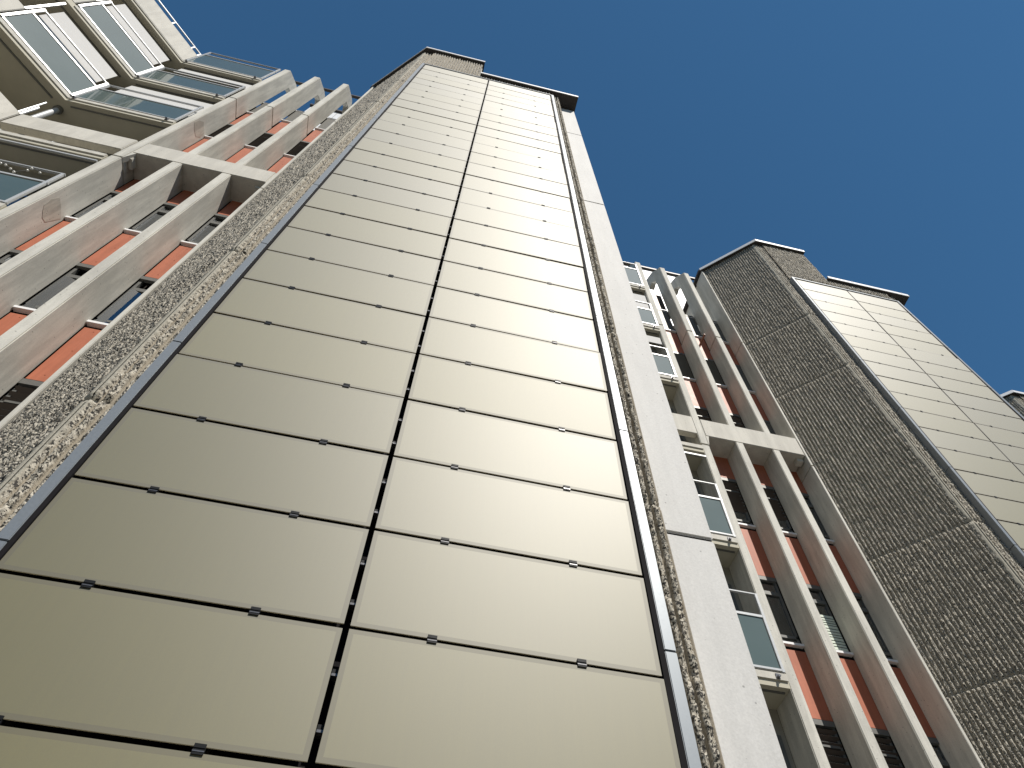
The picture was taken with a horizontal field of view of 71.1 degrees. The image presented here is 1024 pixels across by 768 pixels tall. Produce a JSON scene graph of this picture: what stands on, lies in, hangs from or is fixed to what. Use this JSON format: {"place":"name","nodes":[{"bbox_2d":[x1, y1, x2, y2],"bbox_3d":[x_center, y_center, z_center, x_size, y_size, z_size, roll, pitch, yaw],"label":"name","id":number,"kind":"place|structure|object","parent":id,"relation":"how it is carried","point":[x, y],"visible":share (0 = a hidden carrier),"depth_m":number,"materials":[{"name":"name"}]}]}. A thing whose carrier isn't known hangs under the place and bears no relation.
{"place":"outdoors","nodes":[
{"label":"outdoors","id":0,"kind":"place"},
{"bbox_2d":[154,0,1023,394],"label":"sky","id":1,"kind":"structure","parent":0,"point":[880,141],"materials":[{"name":"blue"}]},
{"bbox_2d":[1000,390,1023,416],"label":"clad tower","id":2,"kind":"structure","parent":0,"point":[1014,399],"depth_m":27.09,"materials":[{"name":"concrete"}]},
{"label":"ground","id":3,"kind":"structure","parent":0,"visible":0},
{"bbox_2d":[0,0,373,431],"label":"apartment block","id":4,"kind":"structure","parent":3,"relation":"on","point":[148,143],"depth_m":12.65,"materials":[{"name":"white concrete"}]},
{"bbox_2d":[0,249,22,264],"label":"window","id":5,"kind":"structure","parent":4,"relation":"in","point":[14,252],"depth_m":9.64,"materials":[{"name":"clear glass"}]},
{"bbox_2d":[0,162,40,173],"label":"string lights","id":6,"kind":"object","parent":4,"relation":"attached to","point":[27,170],"visible":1,"depth_m":10.66},
{"bbox_2d":[0,378,43,420],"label":"window","id":7,"kind":"structure","parent":4,"relation":"in","point":[25,387],"depth_m":7.31,"materials":[{"name":"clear glass"}]},
{"bbox_2d":[7,185,49,206],"bbox_3d":[-7.398,-2.672,10.817,0.800,2.080,0.028,11,-59,-6],"label":"loggia door","id":8,"kind":"structure","parent":4,"relation":"in","point":[31,193],"depth_m":11.14,"materials":[{"name":"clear glass"}]},
{"bbox_2d":[22,263,94,308],"bbox_3d":[-5.622,-1.165,9.260,0.659,1.447,0.137,11,-59,-6],"label":"window","id":9,"kind":"structure","parent":4,"relation":"in","point":[41,298],"depth_m":9.20,"materials":[{"name":"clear glass"}]},
{"bbox_2d":[47,140,94,150],"bbox_3d":[-8.218,-4.277,13.102,0.850,2.080,0.028,11,-59,-6],"label":"loggia door","id":10,"kind":"structure","parent":4,"relation":"in","point":[47,140],"depth_m":13.35,"materials":[{"name":"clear glass"}]},
{"bbox_2d":[73,191,120,217],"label":"window","id":11,"kind":"structure","parent":4,"relation":"in","point":[113,193],"depth_m":11.59,"materials":[{"name":"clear glass"}]},
{"bbox_2d":[93,276,157,323],"bbox_3d":[-4.811,-1.000,9.348,0.635,1.447,0.137,11,-59,-6],"label":"window","id":12,"kind":"structure","parent":4,"relation":"in","point":[132,294],"depth_m":9.29,"materials":[{"name":"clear glass"}]},
{"bbox_2d":[131,202,177,231],"bbox_3d":[-5.586,-2.605,11.632,0.659,1.447,0.116,11,-59,-6],"label":"window","id":13,"kind":"structure","parent":4,"relation":"in","point":[141,226],"depth_m":11.69,"materials":[{"name":"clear glass"}]},
{"bbox_2d":[187,213,227,243],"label":"window","id":14,"kind":"structure","parent":4,"relation":"in","point":[217,219],"depth_m":11.79,"materials":[{"name":"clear glass"}]},
{"bbox_2d":[209,124,232,136],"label":"window","id":15,"kind":"structure","parent":4,"relation":"in","point":[228,125],"depth_m":16.29,"materials":[{"name":"black glass"}]},
{"bbox_2d":[250,102,269,112],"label":"window","id":16,"kind":"structure","parent":4,"relation":"in","point":[263,105],"depth_m":18.65,"materials":[{"name":"grey glass"}]},
{"bbox_2d":[249,132,273,146],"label":"window","id":17,"kind":"structure","parent":4,"relation":"in","point":[261,139],"depth_m":16.39,"materials":[{"name":"black glass"}]},
{"bbox_2d":[284,110,303,121],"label":"window","id":18,"kind":"structure","parent":4,"relation":"in","point":[296,114],"depth_m":18.77,"materials":[{"name":"grey glass"}]},
{"bbox_2d":[287,141,310,155],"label":"window","id":19,"kind":"structure","parent":4,"relation":"in","point":[302,144],"depth_m":16.48,"materials":[{"name":"black glass"}]},
{"bbox_2d":[317,118,334,128],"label":"window","id":20,"kind":"structure","parent":4,"relation":"in","point":[328,122],"depth_m":18.84,"materials":[{"name":"grey glass"}]},
{"bbox_2d":[0,47,786,767],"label":"clad tower","id":21,"kind":"structure","parent":3,"relation":"on","point":[350,439],"depth_m":4.45,"materials":[{"name":"metal"}]},
{"bbox_2d":[623,261,984,767],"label":"apartment block","id":22,"kind":"structure","parent":3,"relation":"on","point":[846,679],"depth_m":12.65,"materials":[{"name":"white concrete"}]},
{"bbox_2d":[658,309,673,329],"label":"window","id":23,"kind":"structure","parent":22,"relation":"in","point":[664,316],"depth_m":21.61,"materials":[{"name":"white glass"}]},
{"bbox_2d":[673,351,693,378],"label":"window","id":24,"kind":"structure","parent":22,"relation":"in","point":[681,359],"depth_m":19.25,"materials":[{"name":"black glass"}]},
{"bbox_2d":[685,315,701,335],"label":"window","id":25,"kind":"structure","parent":22,"relation":"in","point":[692,323],"depth_m":21.72,"materials":[{"name":"black glass"}]},
{"bbox_2d":[694,482,700,494],"bbox_3d":[3.388,2.477,13.765,0.800,2.080,0.028,11,-59,-6],"label":"loggia door","id":26,"kind":"structure","parent":22,"relation":"in","point":[696,484],"depth_m":14.51,"materials":[{"name":"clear glass"}]},
{"bbox_2d":[694,406,710,420],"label":"window","id":27,"kind":"structure","parent":22,"relation":"in","point":[702,413],"depth_m":17.26,"materials":[{"name":"black glass"}]},
{"bbox_2d":[705,358,724,384],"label":"window","id":28,"kind":"structure","parent":22,"relation":"in","point":[714,371],"depth_m":19.35,"materials":[{"name":"black glass"}]},
{"bbox_2d":[713,321,726,341],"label":"window","id":29,"kind":"structure","parent":22,"relation":"in","point":[723,338],"depth_m":21.80,"materials":[{"name":"black glass"}]},
{"bbox_2d":[721,477,752,524],"bbox_3d":[4.368,2.364,14.484,0.670,1.447,0.090,11,-59,-6],"label":"window","id":30,"kind":"structure","parent":22,"relation":"in","point":[735,498],"depth_m":14.52,"materials":[{"name":"black glass"}]},
{"bbox_2d":[729,413,744,427],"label":"window","id":31,"kind":"structure","parent":22,"relation":"in","point":[736,419],"depth_m":17.35,"materials":[{"name":"black glass"}]},
{"bbox_2d":[727,584,758,669],"bbox_3d":[3.354,3.908,11.388,0.800,2.080,0.028,11,-59,-6],"label":"loggia door","id":32,"kind":"structure","parent":22,"relation":"in","point":[729,585],"depth_m":12.02,"materials":[{"name":"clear glass"}]},
{"bbox_2d":[735,364,752,390],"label":"window","id":33,"kind":"structure","parent":22,"relation":"in","point":[738,367],"depth_m":19.47,"materials":[{"name":"black glass"}]},
{"bbox_2d":[764,420,775,434],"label":"window","id":34,"kind":"structure","parent":22,"relation":"in","point":[767,423],"depth_m":17.41,"materials":[{"name":"black glass"}]},
{"bbox_2d":[762,485,792,532],"bbox_3d":[5.203,2.533,14.574,0.659,1.447,0.090,11,-59,-6],"label":"window","id":35,"kind":"structure","parent":22,"relation":"in","point":[769,491],"depth_m":14.61,"materials":[{"name":"black glass"}]},
{"bbox_2d":[758,575,799,642],"bbox_3d":[4.335,3.795,12.107,0.670,1.447,0.090,11,-59,-6],"label":"window","id":36,"kind":"structure","parent":22,"relation":"in","point":[785,626],"depth_m":12.15,"materials":[{"name":"black glass"}]},
{"bbox_2d":[776,735,790,767],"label":"loggia door","id":37,"kind":"structure","parent":22,"relation":"in","point":[779,738],"depth_m":9.74,"materials":[{"name":"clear glass"}]},
{"bbox_2d":[801,493,830,539],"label":"window","id":38,"kind":"structure","parent":22,"relation":"in","point":[806,497],"depth_m":14.74,"materials":[{"name":"black glass"}]},
{"bbox_2d":[806,584,848,651],"bbox_3d":[5.169,3.965,12.197,0.659,1.447,0.090,11,-59,-6],"label":"window","id":39,"kind":"structure","parent":22,"relation":"in","point":[828,620],"depth_m":12.21,"materials":[{"name":"black glass"}]},
{"bbox_2d":[812,718,850,767],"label":"window","id":40,"kind":"structure","parent":22,"relation":"in","point":[835,754],"depth_m":10.04,"materials":[{"name":"black glass"}]},
{"bbox_2d":[852,592,893,659],"bbox_3d":[5.980,4.129,12.285,0.635,1.447,0.090,11,-59,-6],"label":"window","id":41,"kind":"structure","parent":22,"relation":"in","point":[858,596],"depth_m":12.35,"materials":[{"name":"black glass"}]},
{"bbox_2d":[871,728,903,767],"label":"window","id":42,"kind":"structure","parent":22,"relation":"in","point":[885,744],"depth_m":10.22,"materials":[{"name":"black glass"}]},
{"bbox_2d":[927,737,949,767],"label":"window","id":43,"kind":"structure","parent":22,"relation":"in","point":[934,742],"depth_m":10.40,"materials":[{"name":"black glass"}]},
{"bbox_2d":[683,239,1023,767],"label":"clad tower","id":44,"kind":"structure","parent":3,"relation":"on","point":[907,425],"depth_m":14.68,"materials":[{"name":"cream cladding panels"},{"name":"ribbed concrete"},{"name":"light grey metal"}]}
]}

